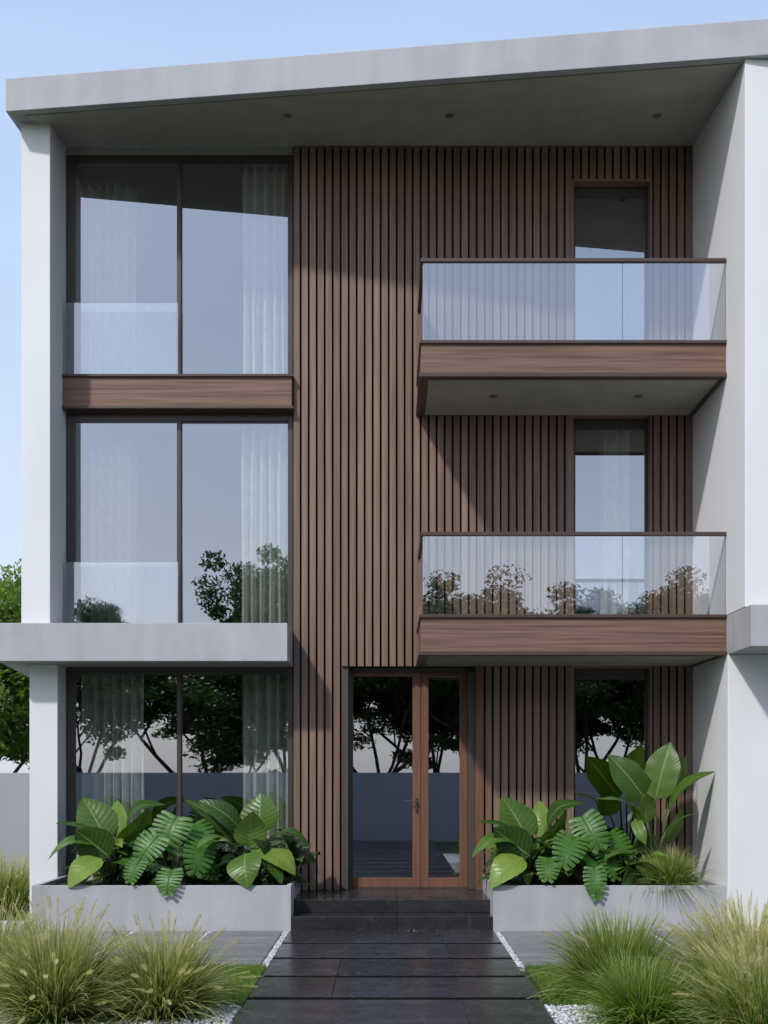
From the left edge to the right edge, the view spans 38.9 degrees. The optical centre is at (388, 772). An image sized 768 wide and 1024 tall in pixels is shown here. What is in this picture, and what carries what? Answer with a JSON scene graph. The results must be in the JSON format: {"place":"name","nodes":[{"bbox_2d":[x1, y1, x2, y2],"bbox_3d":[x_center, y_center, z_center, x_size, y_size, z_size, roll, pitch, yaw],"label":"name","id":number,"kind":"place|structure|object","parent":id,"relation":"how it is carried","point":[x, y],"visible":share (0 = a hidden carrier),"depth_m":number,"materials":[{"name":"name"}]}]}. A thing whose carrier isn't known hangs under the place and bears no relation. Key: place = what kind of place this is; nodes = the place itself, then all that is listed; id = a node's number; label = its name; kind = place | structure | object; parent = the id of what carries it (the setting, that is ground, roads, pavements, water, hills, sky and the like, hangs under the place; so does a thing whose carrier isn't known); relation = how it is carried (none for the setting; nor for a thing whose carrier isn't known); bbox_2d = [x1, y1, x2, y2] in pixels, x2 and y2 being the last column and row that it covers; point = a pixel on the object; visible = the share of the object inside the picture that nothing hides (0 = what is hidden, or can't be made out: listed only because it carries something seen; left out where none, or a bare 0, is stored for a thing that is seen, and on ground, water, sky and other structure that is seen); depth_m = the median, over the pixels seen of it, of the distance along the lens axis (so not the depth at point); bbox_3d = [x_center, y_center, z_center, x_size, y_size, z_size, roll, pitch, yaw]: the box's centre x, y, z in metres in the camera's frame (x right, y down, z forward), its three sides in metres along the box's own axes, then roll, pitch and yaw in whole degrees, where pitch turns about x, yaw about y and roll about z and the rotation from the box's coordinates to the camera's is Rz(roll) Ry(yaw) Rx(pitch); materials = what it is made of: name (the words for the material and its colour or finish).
{"place":"outdoors","nodes":[
{"label":"outdoors","id":0,"kind":"place"},
{"bbox_2d":[0,883,546,1006],"bbox_3d":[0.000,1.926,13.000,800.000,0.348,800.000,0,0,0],"label":"ground","id":1,"kind":"structure","parent":0,"point":[530,982],"depth_m":9.42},
{"bbox_2d":[0,921,28,930],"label":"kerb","id":2,"kind":"structure","parent":1,"relation":"on","point":[12,925],"depth_m":11.72,"materials":[{"name":"concrete"}]},
{"bbox_2d":[0,559,29,772],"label":"tree","id":3,"kind":"object","parent":1,"relation":"on","point":[15,692],"visible":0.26,"depth_m":21.62,"materials":[{"name":"green plant"}]},
{"bbox_2d":[0,773,29,875],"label":"garden wall","id":4,"kind":"structure","parent":1,"relation":"on","point":[14,813],"depth_m":18.00,"materials":[{"name":"paint"}]},
{"bbox_2d":[0,848,29,916],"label":"fountain grass","id":5,"kind":"object","parent":1,"relation":"on","point":[17,882],"depth_m":13.25,"materials":[{"name":"plant"}]},
{"bbox_2d":[0,708,29,769],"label":"tree","id":6,"kind":"object","parent":1,"relation":"on","point":[15,757],"visible":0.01,"depth_m":24.23,"materials":[{"name":"green plant"}]},
{"bbox_2d":[32,875,299,932],"bbox_3d":[-2.446,1.486,12.351,2.793,0.528,1.278,0,0,0],"label":"planter box","id":7,"kind":"object","parent":1,"relation":"on","point":[233,905],"visible":0.57,"depth_m":11.71,"materials":[{"name":"concrete"}]},
{"bbox_2d":[48,797,164,887],"bbox_3d":[-3.117,0.813,12.295,1.200,1.064,1.308,0,0,0],"label":"philodendron","id":8,"kind":"object","parent":7,"relation":"in","point":[99,825],"visible":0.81,"depth_m":12.17,"materials":[{"name":"green plant"}]},
{"bbox_2d":[104,832,179,884],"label":"undergrowth","id":9,"kind":"object","parent":7,"relation":"on","point":[141,879],"visible":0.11,"depth_m":12.46,"materials":[{"name":"green plant"}]},
{"bbox_2d":[119,810,226,896],"bbox_3d":[-2.428,0.889,12.210,1.204,0.935,1.138,0,0,0],"label":"monstera","id":10,"kind":"object","parent":7,"relation":"on","point":[167,878],"visible":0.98,"depth_m":11.94,"materials":[{"name":"green plant"}]},
{"bbox_2d":[166,834,249,884],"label":"undergrowth","id":11,"kind":"object","parent":7,"relation":"on","point":[221,852],"visible":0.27,"depth_m":12.36,"materials":[{"name":"green plant"}]},
{"bbox_2d":[184,793,310,887],"bbox_3d":[-1.606,0.771,12.277,1.500,1.071,1.216,0,0,0],"label":"philodendron","id":12,"kind":"object","parent":7,"relation":"on","point":[257,817],"visible":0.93,"depth_m":12.12,"materials":[{"name":"green plant"}]},
{"bbox_2d":[252,829,319,887],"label":"undergrowth","id":13,"kind":"object","parent":7,"relation":"on","point":[299,848],"visible":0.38,"depth_m":12.31,"materials":[{"name":"green plant"}]},
{"bbox_2d":[0,930,712,1023],"bbox_3d":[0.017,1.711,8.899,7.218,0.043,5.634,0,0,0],"label":"gravel","id":14,"kind":"structure","parent":1,"relation":"on","point":[561,1017],"depth_m":7.68,"materials":[{"name":"white gravel"}]},
{"bbox_2d":[0,889,90,1001],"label":"fountain grass","id":15,"kind":"object","parent":14,"relation":"on","point":[8,924],"depth_m":8.43,"materials":[{"name":"plant"}]},
{"bbox_2d":[0,893,154,1023],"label":"fountain grass","id":16,"kind":"object","parent":14,"relation":"on","point":[42,985],"depth_m":7.36,"materials":[{"name":"plant"}]},
{"bbox_2d":[76,910,260,1023],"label":"fountain grass","id":17,"kind":"object","parent":14,"relation":"on","point":[175,985],"depth_m":7.49,"materials":[{"name":"plant"}]},
{"bbox_2d":[516,891,696,1017],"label":"fountain grass","id":18,"kind":"object","parent":14,"relation":"on","point":[594,952],"depth_m":8.15,"materials":[{"name":"plant"}]},
{"bbox_2d":[554,948,717,1023],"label":"fountain grass","id":19,"kind":"object","parent":14,"relation":"on","point":[630,1001],"depth_m":7.24,"materials":[{"name":"plant"}]},
{"bbox_2d":[642,888,767,1014],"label":"fountain grass","id":20,"kind":"object","parent":14,"relation":"on","point":[761,929],"depth_m":7.86,"materials":[{"name":"plant"}]},
{"bbox_2d":[649,927,767,1023],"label":"fountain grass","id":21,"kind":"object","parent":14,"relation":"on","point":[742,1000],"depth_m":6.98,"materials":[{"name":"plant"}]},
{"bbox_2d":[0,19,767,930],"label":"modern house","id":22,"kind":"structure","parent":1,"relation":"on","point":[522,273],"depth_m":13.00,"materials":[{"name":"concrete"}]},
{"bbox_2d":[88,183,136,373],"bbox_3d":[-3.480,-6.010,13.750,0.571,2.780,0.220,0,0,0],"label":"curtain","id":23,"kind":"object","parent":22,"relation":"hanging from","point":[112,230],"visible":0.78,"depth_m":13.75,"materials":[{"name":"fabric"}]},
{"bbox_2d":[81,675,144,874],"bbox_3d":[-3.370,0.090,13.339,0.791,2.640,0.207,0,0,0],"label":"curtain","id":24,"kind":"object","parent":22,"relation":"hanging from","point":[112,725],"visible":0.46,"depth_m":13.33,"materials":[{"name":"fabric"}]},
{"bbox_2d":[90,436,136,622],"bbox_3d":[-3.480,-2.925,13.749,0.571,2.610,0.202,0,0,0],"label":"curtain","id":25,"kind":"object","parent":22,"relation":"hanging from","point":[113,513],"visible":0.85,"depth_m":13.74,"materials":[{"name":"fabric"}]},
{"bbox_2d":[66,155,292,373],"bbox_3d":[-2.508,-6.057,13.120,2.724,2.715,0.120,0,0,0],"label":"window","id":26,"kind":"structure","parent":22,"relation":"in","point":[72,161],"depth_m":13.06,"materials":[{"name":"brown metal"}]},
{"bbox_2d":[66,416,292,630],"bbox_3d":[-2.508,-2.991,13.120,2.724,2.588,0.120,0,0,0],"label":"window","id":27,"kind":"structure","parent":22,"relation":"in","point":[72,422],"depth_m":13.06,"materials":[{"name":"brown metal"}]},
{"bbox_2d":[66,667,292,874],"bbox_3d":[-2.508,0.070,13.120,2.724,2.660,0.120,0,0,0],"label":"window","id":28,"kind":"structure","parent":22,"relation":"in","point":[72,673],"depth_m":13.06,"materials":[{"name":"brown metal"}]},
{"bbox_2d":[241,425,287,623],"bbox_3d":[-1.495,-2.925,13.340,0.621,2.610,0.209,0,0,0],"label":"curtain","id":29,"kind":"object","parent":22,"relation":"hanging from","point":[264,476],"visible":0.77,"depth_m":13.34,"materials":[{"name":"fabric"}]},
{"bbox_2d":[242,166,287,373],"bbox_3d":[-1.495,-6.010,13.340,0.621,2.780,0.205,0,0,0],"label":"curtain","id":30,"kind":"object","parent":22,"relation":"hanging from","point":[265,258],"visible":0.78,"depth_m":13.33,"materials":[{"name":"fabric"}]},
{"bbox_2d":[242,675,287,867],"bbox_3d":[-1.495,0.090,13.341,0.621,2.640,0.211,0,0,0],"label":"curtain","id":31,"kind":"object","parent":22,"relation":"hanging from","point":[265,728],"visible":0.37,"depth_m":13.33,"materials":[{"name":"fabric"}]},
{"bbox_2d":[342,667,474,889],"bbox_3d":[0.242,0.071,13.175,1.604,2.674,0.290,0,0,0],"label":"door","id":32,"kind":"structure","parent":22,"relation":"in","point":[466,879],"depth_m":13.20,"materials":[{"name":"wood"}]},
{"bbox_2d":[574,188,646,339],"bbox_3d":[2.673,-5.853,13.195,0.913,2.417,0.120,0,0,0],"label":"window","id":33,"kind":"structure","parent":22,"relation":"in","point":[580,194],"depth_m":13.14,"materials":[{"name":"brown metal"}]},
{"bbox_2d":[574,420,646,613],"bbox_3d":[2.673,-2.981,13.195,0.913,2.562,0.120,0,0,0],"label":"window","id":34,"kind":"structure","parent":22,"relation":"in","point":[579,425],"depth_m":13.14,"materials":[{"name":"brown metal"}]},
{"bbox_2d":[574,669,646,864],"bbox_3d":[2.673,0.048,13.195,0.913,2.585,0.120,0,0,0],"label":"window","id":35,"kind":"structure","parent":22,"relation":"in","point":[578,673],"depth_m":13.14,"materials":[{"name":"brown metal"}]},
{"bbox_2d":[599,431,630,613],"bbox_3d":[2.810,-2.925,13.421,0.391,2.610,0.206,0,0,0],"label":"curtain","id":36,"kind":"object","parent":22,"relation":"hanging from","point":[614,493],"visible":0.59,"depth_m":13.41,"materials":[{"name":"fabric"}]},
{"bbox_2d":[291,889,492,930],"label":"entrance steps","id":37,"kind":"structure","parent":1,"relation":"on","point":[416,909],"depth_m":12.04,"materials":[{"name":"stone"}]},
{"bbox_2d":[483,875,725,932],"bbox_3d":[2.385,1.486,12.351,2.510,0.528,1.278,0,0,0],"label":"planter box","id":38,"kind":"object","parent":1,"relation":"on","point":[515,905],"visible":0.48,"depth_m":11.71,"materials":[{"name":"concrete"}]},
{"bbox_2d":[471,796,584,888],"bbox_3d":[1.563,0.787,12.258,1.327,1.016,1.267,0,0,0],"label":"philodendron","id":39,"kind":"object","parent":38,"relation":"on","point":[510,839],"visible":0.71,"depth_m":12.18,"materials":[{"name":"green plant"}]},
{"bbox_2d":[526,837,584,884],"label":"undergrowth","id":40,"kind":"object","parent":38,"relation":"on","point":[534,852],"visible":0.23,"depth_m":12.35,"materials":[{"name":"green plant"}]},
{"bbox_2d":[535,808,638,900],"bbox_3d":[2.227,0.891,12.241,1.266,0.981,1.193,0,0,0],"label":"monstera","id":41,"kind":"object","parent":38,"relation":"on","point":[588,877],"visible":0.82,"depth_m":11.90,"materials":[{"name":"green plant"}]},
{"bbox_2d":[576,832,634,884],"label":"undergrowth","id":42,"kind":"object","parent":38,"relation":"on","point":[593,856],"visible":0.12,"depth_m":12.40,"materials":[{"name":"green plant"}]},
{"bbox_2d":[593,835,668,884],"bbox_3d":[2.695,0.987,12.208,0.928,0.601,0.938,0,0,0],"label":"broad leaf shrub","id":43,"kind":"object","parent":38,"relation":"on","point":[629,876],"visible":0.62,"depth_m":11.97,"materials":[{"name":"green plant"}]},
{"bbox_2d":[597,741,714,882],"bbox_3d":[2.973,0.467,12.232,1.333,1.643,0.664,0,0,0],"label":"paddle plant","id":44,"kind":"object","parent":38,"relation":"on","point":[663,774],"visible":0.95,"depth_m":12.38,"materials":[{"name":"green plant"}]},
{"bbox_2d":[632,843,716,902],"bbox_3d":[3.111,1.099,11.916,1.140,0.726,1.124,0,0,0],"label":"grass tuft","id":45,"kind":"object","parent":38,"relation":"on","point":[677,872],"visible":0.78,"depth_m":11.79,"materials":[{"name":"plant"}]},
{"bbox_2d":[1,961,697,1006],"bbox_3d":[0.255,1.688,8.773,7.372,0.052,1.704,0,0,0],"label":"grass","id":46,"kind":"structure","parent":0,"point":[538,978],"depth_m":8.79,"materials":[{"name":"green plant"}]},
{"bbox_2d":[0,0,767,772],"label":"sky","id":47,"kind":"structure","parent":0,"point":[38,37],"materials":[{"name":"blue"}]},
{"bbox_2d":[1,931,767,966],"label":"side paving","id":48,"kind":"structure","parent":0,"point":[250,947],"depth_m":10.86,"materials":[{"name":"grey stone"}]},
{"bbox_2d":[232,931,555,1023],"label":"path","id":49,"kind":"structure","parent":0,"point":[397,1011],"depth_m":8.76,"materials":[{"name":"stone"}]}
]}

